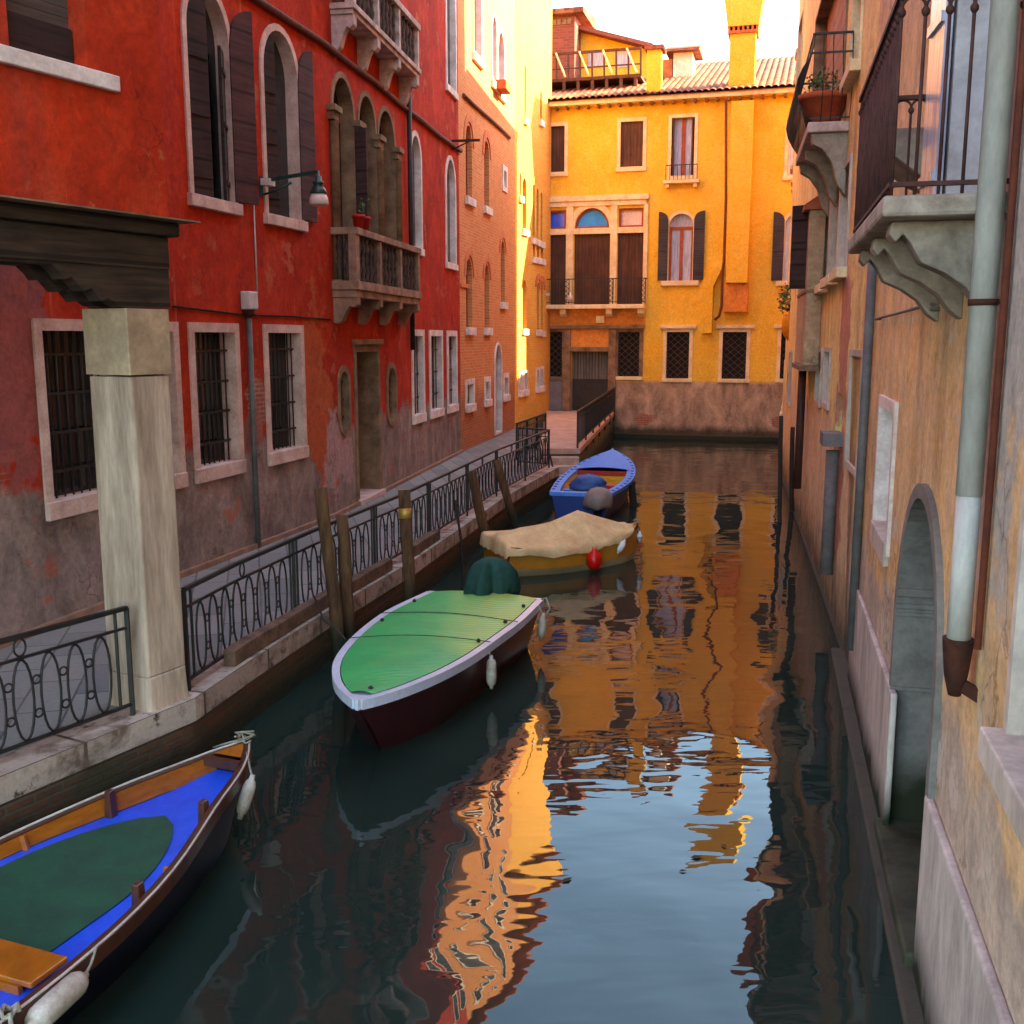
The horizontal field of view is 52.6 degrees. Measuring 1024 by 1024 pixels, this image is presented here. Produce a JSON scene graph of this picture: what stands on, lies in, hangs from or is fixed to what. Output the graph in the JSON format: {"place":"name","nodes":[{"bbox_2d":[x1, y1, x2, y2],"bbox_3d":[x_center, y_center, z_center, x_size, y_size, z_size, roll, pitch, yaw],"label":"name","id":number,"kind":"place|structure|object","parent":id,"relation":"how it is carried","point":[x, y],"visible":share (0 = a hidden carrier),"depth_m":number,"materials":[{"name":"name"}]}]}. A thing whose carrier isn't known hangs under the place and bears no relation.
{"place":"outdoors","nodes":[
{"label":"outdoors","id":0,"kind":"place"},
{"bbox_2d":[0,427,542,756],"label":"quay pavement","id":1,"kind":"structure","parent":0,"point":[23,689],"depth_m":12.25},
{"bbox_2d":[0,0,200,711],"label":"portico house","id":2,"kind":"structure","parent":1,"relation":"on","point":[86,221],"depth_m":8.39,"materials":[{"name":"brown stone"}]},
{"bbox_2d":[0,0,120,92],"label":"window","id":3,"kind":"structure","parent":2,"relation":"in","point":[39,33],"depth_m":7.71,"materials":[{"name":"white stone"}]},
{"bbox_2d":[0,0,479,649],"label":"red house","id":4,"kind":"structure","parent":1,"relation":"on","point":[358,400],"depth_m":16.41,"materials":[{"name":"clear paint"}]},
{"bbox_2d":[31,318,101,521],"bbox_3d":[-5.101,-1.109,12.047,0.350,2.221,1.440,3,10,15],"label":"window","id":5,"kind":"structure","parent":4,"relation":"in","point":[63,389],"depth_m":11.98,"materials":[{"name":"black glass"}]},
{"bbox_2d":[149,322,188,489],"bbox_3d":[-4.744,-1.335,13.359,0.350,2.210,1.333,3,10,15],"label":"window","id":6,"kind":"structure","parent":4,"relation":"in","point":[175,383],"depth_m":13.87,"materials":[{"name":"beige glass"}]},
{"bbox_2d":[187,322,246,483],"bbox_3d":[-4.335,-1.588,14.863,0.350,2.210,1.333,3,10,15],"label":"window","id":7,"kind":"structure","parent":4,"relation":"in","point":[213,348],"depth_m":15.12,"materials":[{"name":"beige glass"}]},
{"bbox_2d":[180,0,258,215],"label":"window","id":8,"kind":"structure","parent":4,"relation":"in","point":[218,62],"depth_m":14.68,"materials":[{"name":"brown wood"}]},
{"bbox_2d":[240,291,260,547],"bbox_3d":[-3.924,-1.366,15.746,0.187,3.883,0.260,3,10,15],"label":"conduit","id":9,"kind":"object","parent":4,"relation":"attached to","point":[249,303],"visible":1,"depth_m":15.65,"materials":[{"name":"white plastic"}]},
{"bbox_2d":[172,306,330,319],"bbox_3d":[-3.837,-3.050,15.973,0.028,0.114,4.841,3,10,15],"label":"cable","id":10,"kind":"object","parent":4,"relation":"attached to","point":[244,314],"visible":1,"depth_m":15.32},
{"bbox_2d":[262,324,308,465],"bbox_3d":[-3.791,-1.924,16.866,0.350,2.210,1.368,3,10,15],"label":"window","id":11,"kind":"structure","parent":4,"relation":"in","point":[283,345],"depth_m":17.16,"materials":[{"name":"beige glass"}]},
{"bbox_2d":[259,23,316,231],"bbox_3d":[-3.659,-6.075,16.510,0.310,3.055,1.752,3,10,15],"label":"window","id":12,"kind":"structure","parent":4,"relation":"in","point":[285,83],"depth_m":16.74,"materials":[{"name":"brown wood"}]},
{"bbox_2d":[259,170,328,205],"bbox_3d":[-3.293,-4.877,15.658,1.124,0.505,0.299,3,10,18],"label":"wall lamp","id":13,"kind":"object","parent":4,"relation":"attached to","point":[318,195],"visible":1,"depth_m":15.52,"materials":[{"name":"green metal"}]},
{"bbox_2d":[337,366,351,435],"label":"oval window","id":14,"kind":"structure","parent":4,"relation":"in","point":[343,379],"depth_m":19.41,"materials":[{"name":"brown glass"}]},
{"bbox_2d":[330,71,368,279],"bbox_3d":[-3.168,-5.988,18.949,0.544,3.848,1.331,3,10,20],"label":"window","id":15,"kind":"structure","parent":4,"relation":"in","point":[352,141],"depth_m":19.37,"materials":[{"name":"grey glass"}]},
{"bbox_2d":[356,90,377,233],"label":"window","id":16,"kind":"structure","parent":4,"relation":"in","point":[365,113],"depth_m":20.70,"materials":[{"name":"grey glass"}]},
{"bbox_2d":[352,339,385,504],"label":"door","id":17,"kind":"structure","parent":4,"relation":"in","point":[366,352],"depth_m":21.34,"materials":[{"name":"brown wood"}]},
{"bbox_2d":[377,106,396,239],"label":"window","id":18,"kind":"structure","parent":4,"relation":"in","point":[385,126],"depth_m":22.07,"materials":[{"name":"grey glass"}]},
{"bbox_2d":[386,362,397,425],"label":"oval window","id":19,"kind":"structure","parent":4,"relation":"in","point":[391,374],"depth_m":22.57,"materials":[{"name":"brown glass"}]},
{"bbox_2d":[407,94,414,349],"bbox_3d":[-2.260,-6.546,23.170,0.110,5.777,0.105,0,10,0],"label":"drainpipe","id":20,"kind":"object","parent":4,"relation":"attached to","point":[410,206],"visible":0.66,"depth_m":23.03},
{"bbox_2d":[412,130,424,256],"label":"window","id":21,"kind":"structure","parent":4,"relation":"in","point":[416,147],"depth_m":24.24,"materials":[{"name":"white glass"}]},
{"bbox_2d":[411,329,426,424],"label":"window","id":22,"kind":"structure","parent":4,"relation":"in","point":[419,415],"depth_m":24.87,"materials":[{"name":"white glass"}]},
{"bbox_2d":[428,330,444,418],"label":"window","id":23,"kind":"structure","parent":4,"relation":"in","point":[436,380],"depth_m":26.73,"materials":[{"name":"white glass"}]},
{"bbox_2d":[445,155,458,270],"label":"window","id":24,"kind":"structure","parent":4,"relation":"in","point":[450,176],"depth_m":27.78,"materials":[{"name":"white glass"}]},
{"bbox_2d":[445,0,458,100],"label":"window","id":25,"kind":"structure","parent":4,"relation":"in","point":[450,5],"depth_m":27.29,"materials":[{"name":"white glass"}]},
{"bbox_2d":[446,330,458,413],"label":"window","id":26,"kind":"structure","parent":4,"relation":"in","point":[451,336],"depth_m":28.43,"materials":[{"name":"white glass"}]},
{"bbox_2d":[457,0,514,450],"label":"brick house","id":27,"kind":"structure","parent":1,"relation":"on","point":[486,60],"depth_m":31.81,"materials":[{"name":"orange stone"}]},
{"bbox_2d":[463,114,476,207],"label":"window","id":28,"kind":"structure","parent":27,"relation":"in","point":[469,201],"depth_m":29.35,"materials":[{"name":"white stone"}]},
{"bbox_2d":[464,247,476,334],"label":"window","id":29,"kind":"structure","parent":27,"relation":"in","point":[468,330],"depth_m":29.86,"materials":[{"name":"white stone"}]},
{"bbox_2d":[465,378,476,412],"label":"window","id":30,"kind":"structure","parent":27,"relation":"in","point":[470,405],"depth_m":30.46,"materials":[{"name":"white stone"}]},
{"bbox_2d":[472,0,484,69],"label":"window","id":31,"kind":"structure","parent":27,"relation":"in","point":[477,20],"depth_m":30.17,"materials":[{"name":"white stone"}]},
{"bbox_2d":[482,130,492,216],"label":"window","id":32,"kind":"structure","parent":27,"relation":"in","point":[487,210],"depth_m":31.51,"materials":[{"name":"white stone"}]},
{"bbox_2d":[491,14,499,92],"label":"window","id":33,"kind":"structure","parent":27,"relation":"in","point":[494,34],"depth_m":32.21,"materials":[{"name":"white stone"}]},
{"bbox_2d":[494,342,502,435],"bbox_3d":[-0.539,-4.073,34.205,0.220,3.004,1.153,2,10,11],"label":"door","id":34,"kind":"structure","parent":27,"relation":"in","point":[498,422],"depth_m":34.61,"materials":[{"name":"white stone"}]},
{"bbox_2d":[497,29,506,104],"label":"window","id":35,"kind":"structure","parent":27,"relation":"in","point":[501,45],"depth_m":33.37,"materials":[{"name":"white stone"}]},
{"bbox_2d":[516,413,546,459],"bbox_3d":[0.570,-2.059,29.567,0.060,1.275,3.965,2,10,13],"label":"iron railing","id":36,"kind":"object","parent":1,"relation":"on","point":[527,423],"visible":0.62,"depth_m":29.35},
{"bbox_2d":[515,0,551,427],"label":"corner house","id":37,"kind":"structure","parent":1,"relation":"on","point":[533,56],"depth_m":37.96,"materials":[{"name":"yellow stone"}]},
{"bbox_2d":[68,438,902,1023],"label":"canal water","id":38,"kind":"structure","parent":0,"point":[620,744],"depth_m":8.20,"materials":[{"name":"liquid"}]},
{"bbox_2d":[0,739,251,1023],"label":"rowing boat","id":39,"kind":"object","parent":38,"relation":"on","point":[116,875],"visible":0.98,"depth_m":6.76,"materials":[{"name":"blue wood"}]},
{"bbox_2d":[0,1001,20,1023],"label":"rope","id":40,"kind":"object","parent":39,"relation":"attached to","point":[14,1008],"visible":1,"depth_m":5.16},
{"bbox_2d":[24,946,97,1023],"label":"fender","id":41,"kind":"object","parent":39,"relation":"hanging from","point":[59,999],"visible":1,"depth_m":5.36,"materials":[{"name":"plastic"}]},
{"bbox_2d":[213,730,255,747],"bbox_3d":[-2.269,1.860,8.390,0.392,0.187,0.141,2,10,10],"label":"rope","id":42,"kind":"object","parent":39,"relation":"attached to","point":[244,738],"visible":1,"depth_m":8.37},
{"bbox_2d":[237,752,255,819],"bbox_3d":[-2.022,2.109,8.000,0.153,0.384,0.419,0,10,0],"label":"fender","id":43,"kind":"object","parent":39,"relation":"hanging from","point":[246,796],"visible":1,"depth_m":7.83,"materials":[{"name":"plastic"}]},
{"bbox_2d":[314,487,345,657],"bbox_3d":[-2.047,1.250,12.084,0.628,3.051,0.176,9,13,43],"label":"mooring post","id":44,"kind":"object","parent":38,"relation":"in","point":[330,567],"visible":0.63,"depth_m":12.00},
{"bbox_2d":[336,515,354,641],"bbox_3d":[-1.954,1.383,12.405,0.180,2.689,0.538,-3,10,-17],"label":"mooring post","id":45,"kind":"object","parent":38,"relation":"in","point":[345,565],"visible":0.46,"depth_m":12.33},
{"bbox_2d":[398,490,414,601],"bbox_3d":[-1.393,1.078,14.045,0.176,2.750,0.567,-3,10,-19],"label":"mooring post","id":46,"kind":"object","parent":38,"relation":"in","point":[405,518],"visible":0.57,"depth_m":13.96,"materials":[{"name":"brown wood"}]},
{"bbox_2d":[332,591,543,748],"bbox_3d":[-1.020,1.775,11.339,1.688,0.947,4.132,3,10,18],"label":"motor boat","id":47,"kind":"object","parent":38,"relation":"on","point":[411,639],"visible":0.97,"depth_m":10.77,"materials":[{"name":"fabric"}]},
{"bbox_2d":[486,650,496,688],"bbox_3d":[-0.221,1.668,11.098,0.110,0.467,0.107,0,10,0],"label":"fender","id":48,"kind":"object","parent":47,"relation":"hanging from","point":[491,676],"visible":1,"depth_m":11.06,"materials":[{"name":"plastic"}]},
{"bbox_2d":[463,556,520,595],"bbox_3d":[-0.303,1.176,13.163,0.709,1.217,0.579,4,10,25],"label":"outboard motor","id":49,"kind":"object","parent":47,"relation":"attached to","point":[487,575],"visible":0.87,"depth_m":13.01,"materials":[{"name":"green fabric"}]},
{"bbox_2d":[467,470,488,533],"bbox_3d":[-0.439,0.513,18.201,0.709,2.498,0.194,3,10,15],"label":"mooring post","id":50,"kind":"object","parent":38,"relation":"in","point":[477,501],"visible":0.42,"depth_m":18.07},
{"bbox_2d":[493,459,519,529],"bbox_3d":[0.023,0.154,20.640,0.854,2.410,0.183,3,10,19],"label":"mooring post","id":51,"kind":"object","parent":38,"relation":"in","point":[505,492],"visible":0.58,"depth_m":20.54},
{"bbox_2d":[479,510,637,576],"bbox_3d":[0.939,0.578,17.847,2.760,1.214,1.615,-4,10,-21],"label":"tarpaulined boat","id":52,"kind":"object","parent":38,"relation":"on","point":[568,541],"visible":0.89,"depth_m":17.31,"materials":[{"name":"beige fabric"}]},
{"bbox_2d":[586,547,601,570],"bbox_3d":[1.366,0.778,17.211,0.270,0.389,0.270,0,10,0],"label":"buoy","id":53,"kind":"object","parent":52,"relation":"hanging from","point":[594,559],"visible":1,"depth_m":17.12,"materials":[{"name":"red plastic"}]},
{"bbox_2d":[541,456,578,478],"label":"landing steps","id":54,"kind":"structure","parent":38,"relation":"in","point":[564,464],"depth_m":26.84,"materials":[{"name":"stone"}]},
{"bbox_2d":[549,448,635,518],"bbox_3d":[2.098,-0.634,24.992,1.723,1.180,6.466,2,10,11],"label":"open boat","id":55,"kind":"object","parent":38,"relation":"on","point":[615,470],"visible":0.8,"depth_m":24.41,"materials":[{"name":"wood"}]},
{"bbox_2d":[569,473,607,490],"bbox_3d":[1.709,-0.697,23.313,0.867,0.360,0.662,0,10,0],"label":"tarp bundle","id":56,"kind":"object","parent":55,"relation":"in","point":[586,482],"visible":0.94,"depth_m":23.12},
{"bbox_2d":[583,487,612,516],"bbox_3d":[1.795,0.037,21.703,0.632,1.117,0.887,0,10,0],"label":"outboard motor","id":57,"kind":"object","parent":55,"relation":"attached to","point":[597,499],"visible":0.98,"depth_m":21.36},
{"bbox_2d":[777,416,782,521],"bbox_3d":[5.666,-0.452,21.887,0.198,3.148,0.111,0,10,0],"label":"mooring post","id":58,"kind":"object","parent":38,"relation":"in","point":[780,466],"visible":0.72,"depth_m":21.78,"materials":[{"name":"wood"}]},
{"bbox_2d":[789,427,794,511],"bbox_3d":[6.248,-0.497,23.184,0.167,2.812,0.131,0,10,0],"label":"mooring post","id":59,"kind":"object","parent":38,"relation":"in","point":[791,473],"visible":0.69,"depth_m":23.08,"materials":[{"name":"wood"}]},
{"bbox_2d":[552,0,799,62],"label":"sky","id":60,"kind":"structure","parent":0,"point":[670,23],"materials":[{"name":"white"}]},
{"label":"canal bed","id":61,"kind":"structure","parent":0,"visible":0},
{"bbox_2d":[0,477,556,836],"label":"quay wall","id":62,"kind":"structure","parent":61,"relation":"on","point":[225,720],"depth_m":10.02,"materials":[{"name":"brick"}]},
{"bbox_2d":[0,467,558,804],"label":"quay kerb","id":63,"kind":"structure","parent":62,"relation":"on","point":[30,768],"depth_m":9.28,"materials":[{"name":"stone"}]},
{"bbox_2d":[0,606,135,754],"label":"iron railing","id":64,"kind":"object","parent":63,"relation":"on","point":[15,638],"visible":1,"depth_m":8.32,"materials":[{"name":"metal"}]},
{"bbox_2d":[223,558,392,665],"bbox_3d":[-2.277,1.080,12.357,0.168,0.172,4.450,2,10,14],"label":"timber baulk","id":65,"kind":"object","parent":63,"relation":"on","point":[245,647],"visible":0.83,"depth_m":11.44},
{"bbox_2d":[181,429,549,690],"bbox_3d":[-1.084,-0.198,17.656,0.182,0.988,17.049,2,10,13],"label":"iron railing","id":66,"kind":"object","parent":63,"relation":"on","point":[292,543],"visible":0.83,"depth_m":12.84,"materials":[{"name":"metal"}]},
{"bbox_2d":[413,529,439,556],"bbox_3d":[-1.376,0.480,15.930,0.130,0.173,1.543,2,10,12],"label":"timber baulk","id":67,"kind":"object","parent":63,"relation":"on","point":[425,541],"visible":0.7,"depth_m":15.96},
{"bbox_2d":[541,418,612,462],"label":"landing wall","id":68,"kind":"structure","parent":61,"relation":"on","point":[600,443],"depth_m":33.45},
{"bbox_2d":[540,411,613,453],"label":"landing pavement","id":69,"kind":"structure","parent":68,"relation":"on","point":[562,426],"depth_m":31.71,"materials":[{"name":"stone"}]},
{"bbox_2d":[576,387,614,450],"bbox_3d":[2.840,-3.103,33.676,0.058,1.275,13.397,2,10,10],"label":"iron railing","id":70,"kind":"object","parent":69,"relation":"on","point":[596,412],"visible":0.99,"depth_m":31.90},
{"bbox_2d":[546,0,796,441],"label":"yellow house","id":71,"kind":"structure","parent":61,"relation":"on","point":[637,176],"depth_m":39.35,"materials":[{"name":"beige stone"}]},
{"bbox_2d":[549,329,562,379],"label":"window","id":72,"kind":"structure","parent":71,"relation":"in","point":[556,335],"depth_m":41.15,"materials":[{"name":"brown stone"}]},
{"bbox_2d":[550,235,565,304],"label":"balcony door","id":73,"kind":"structure","parent":71,"relation":"in","point":[558,242],"depth_m":40.49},
{"bbox_2d":[551,210,565,228],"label":"window","id":74,"kind":"structure","parent":71,"relation":"in","point":[558,218],"depth_m":40.25,"materials":[{"name":"blue glass"}]},
{"bbox_2d":[550,122,568,176],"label":"window","id":75,"kind":"structure","parent":71,"relation":"in","point":[559,130],"depth_m":39.71,"materials":[{"name":"beige stone"}]},
{"bbox_2d":[562,329,616,410],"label":"door","id":76,"kind":"structure","parent":71,"relation":"in","point":[593,373],"depth_m":40.87,"materials":[{"name":"brown stone"}]},
{"bbox_2d":[573,206,610,227],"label":"window","id":77,"kind":"structure","parent":71,"relation":"in","point":[600,217],"depth_m":39.85,"materials":[{"name":"beige stone"}]},
{"bbox_2d":[574,234,609,304],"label":"balcony door","id":78,"kind":"structure","parent":71,"relation":"in","point":[592,251],"depth_m":40.16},
{"bbox_2d":[616,329,643,380],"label":"window","id":79,"kind":"structure","parent":71,"relation":"in","point":[629,342],"depth_m":40.37,"materials":[{"name":"brown stone"}]},
{"bbox_2d":[617,233,643,303],"bbox_3d":[4.549,-9.329,39.808,1.042,2.724,0.040,3,10,15],"label":"balcony door","id":80,"kind":"structure","parent":71,"relation":"in","point":[630,245],"depth_m":39.77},
{"bbox_2d":[616,117,646,171],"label":"window","id":81,"kind":"structure","parent":71,"relation":"in","point":[631,132],"depth_m":38.99,"materials":[{"name":"beige stone"}]},
{"bbox_2d":[619,208,643,226],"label":"window","id":82,"kind":"structure","parent":71,"relation":"in","point":[628,217],"depth_m":39.52,"materials":[{"name":"pink glass"}]},
{"bbox_2d":[660,325,696,381],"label":"window","id":83,"kind":"structure","parent":71,"relation":"in","point":[677,339],"depth_m":39.88,"materials":[{"name":"beige stone"}]},
{"bbox_2d":[657,210,704,285],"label":"window","id":84,"kind":"structure","parent":71,"relation":"in","point":[681,237],"depth_m":39.16,"materials":[{"name":"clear glass"}]},
{"bbox_2d":[663,113,699,188],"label":"window","id":85,"kind":"structure","parent":71,"relation":"in","point":[682,165],"depth_m":38.57,"materials":[{"name":"white glass"}]},
{"bbox_2d":[714,100,726,320],"bbox_3d":[7.724,-11.023,38.143,0.361,7.860,0.133,4,10,22],"label":"drainpipe","id":86,"kind":"object","parent":71,"relation":"attached to","point":[723,262],"visible":1,"depth_m":38.10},
{"bbox_2d":[716,325,754,382],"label":"window","id":87,"kind":"structure","parent":71,"relation":"in","point":[734,340],"depth_m":39.33,"materials":[{"name":"beige stone"}]},
{"bbox_2d":[774,325,785,382],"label":"window","id":88,"kind":"structure","parent":71,"relation":"in","point":[781,343],"depth_m":38.85,"materials":[{"name":"beige stone"}]},
{"bbox_2d":[771,212,790,285],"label":"window","id":89,"kind":"structure","parent":71,"relation":"in","point":[781,225],"depth_m":38.16,"materials":[{"name":"grey glass"}]},
{"bbox_2d":[782,122,792,180],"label":"window","id":90,"kind":"structure","parent":71,"relation":"in","point":[788,155],"depth_m":37.66,"materials":[{"name":"beige glass"}]},
{"bbox_2d":[782,0,879,649],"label":"pink house","id":91,"kind":"structure","parent":61,"relation":"on","point":[826,279],"depth_m":16.07,"materials":[{"name":"stone"}]},
{"bbox_2d":[777,283,790,340],"bbox_3d":[7.657,-5.491,28.480,0.838,1.608,0.854,0,10,0],"label":"hanging planter","id":92,"kind":"object","parent":91,"relation":"attached to","point":[786,318],"visible":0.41,"depth_m":28.40,"materials":[{"name":"green plant"}]},
{"bbox_2d":[794,4,804,125],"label":"window","id":93,"kind":"structure","parent":91,"relation":"in","point":[801,24],"depth_m":28.60,"materials":[{"name":"beige stone"}]},
{"bbox_2d":[793,371,806,488],"bbox_3d":[5.671,-1.661,20.419,0.160,2.418,0.152,0,10,0],"label":"drainpipe","id":94,"kind":"object","parent":91,"relation":"attached to","point":[799,437],"visible":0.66,"depth_m":20.37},
{"bbox_2d":[789,198,830,293],"bbox_3d":[5.167,-4.533,17.651,0.737,1.604,1.639,2,10,12],"label":"window","id":95,"kind":"structure","parent":91,"relation":"in","point":[799,233],"depth_m":18.35,"materials":[{"name":"brown stone"}]},
{"bbox_2d":[814,347,822,407],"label":"window","id":96,"kind":"structure","parent":91,"relation":"in","point":[818,374],"depth_m":18.42,"materials":[{"name":"grey stone"}]},
{"bbox_2d":[798,65,846,125],"bbox_3d":[4.565,-6.048,15.187,0.760,0.910,0.760,0,10,0],"label":"planter","id":97,"kind":"object","parent":91,"relation":"on","point":[810,102],"visible":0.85,"depth_m":14.98,"materials":[{"name":"ceramic"}]},
{"bbox_2d":[821,347,831,409],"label":"window","id":98,"kind":"structure","parent":91,"relation":"in","point":[827,353],"depth_m":16.94,"materials":[{"name":"grey stone"}]},
{"bbox_2d":[820,188,840,288],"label":"window","id":99,"kind":"structure","parent":91,"relation":"in","point":[835,211],"depth_m":16.56,"materials":[{"name":"grey stone"}]},
{"bbox_2d":[812,0,848,90],"bbox_3d":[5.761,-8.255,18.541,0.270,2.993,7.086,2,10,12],"label":"balcony door","id":100,"kind":"structure","parent":91,"relation":"in","point":[832,15],"depth_m":20.40,"materials":[{"name":"brown stone"}]},
{"bbox_2d":[820,430,842,574],"bbox_3d":[4.352,-0.109,14.287,0.260,1.986,0.500,2,10,12],"label":"drainpipe","id":101,"kind":"object","parent":91,"relation":"attached to","point":[831,438],"visible":1,"depth_m":14.25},
{"bbox_2d":[828,153,852,281],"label":"window","id":102,"kind":"structure","parent":91,"relation":"in","point":[839,273],"depth_m":14.93,"materials":[{"name":"white stone"}]},
{"bbox_2d":[839,0,863,93],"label":"window","id":103,"kind":"structure","parent":91,"relation":"in","point":[853,68],"depth_m":14.21,"materials":[{"name":"beige stone"}]},
{"bbox_2d":[844,349,862,477],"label":"window","id":104,"kind":"structure","parent":91,"relation":"in","point":[853,352],"depth_m":13.17,"materials":[{"name":"grey stone"}]},
{"bbox_2d":[831,0,1023,1023],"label":"ochre house","id":105,"kind":"structure","parent":61,"relation":"on","point":[939,772],"depth_m":6.05,"materials":[{"name":"stone"}]},
{"bbox_2d":[846,262,876,650],"bbox_3d":[3.696,-0.581,10.958,0.100,4.219,0.095,0,10,0],"label":"drainpipe","id":106,"kind":"object","parent":105,"relation":"attached to","point":[863,421],"visible":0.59,"depth_m":10.91,"materials":[{"name":"metal"}]},
{"bbox_2d":[870,394,898,566],"bbox_3d":[3.395,-0.314,9.262,0.205,1.397,1.331,2,10,14],"label":"window","id":107,"kind":"structure","parent":105,"relation":"in","point":[887,420],"depth_m":9.73,"materials":[{"name":"white stone"}]},
{"bbox_2d":[917,0,990,194],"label":"balcony door","id":108,"kind":"structure","parent":105,"relation":"in","point":[961,21],"depth_m":6.15,"materials":[{"name":"glass"}]},
{"bbox_2d":[942,0,1019,702],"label":"drainpipe","id":109,"kind":"object","parent":105,"relation":"attached to","point":[957,638],"visible":0.96,"depth_m":4.77,"materials":[{"name":"metal"}]},
{"bbox_2d":[974,0,1023,649],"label":"gas pipe","id":110,"kind":"object","parent":105,"relation":"attached to","point":[1009,235],"visible":1,"depth_m":4.69,"materials":[{"name":"metal"}]},
{"bbox_2d":[978,476,1023,848],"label":"window","id":111,"kind":"structure","parent":105,"relation":"in","point":[1000,750],"depth_m":4.22,"materials":[{"name":"white stone"}]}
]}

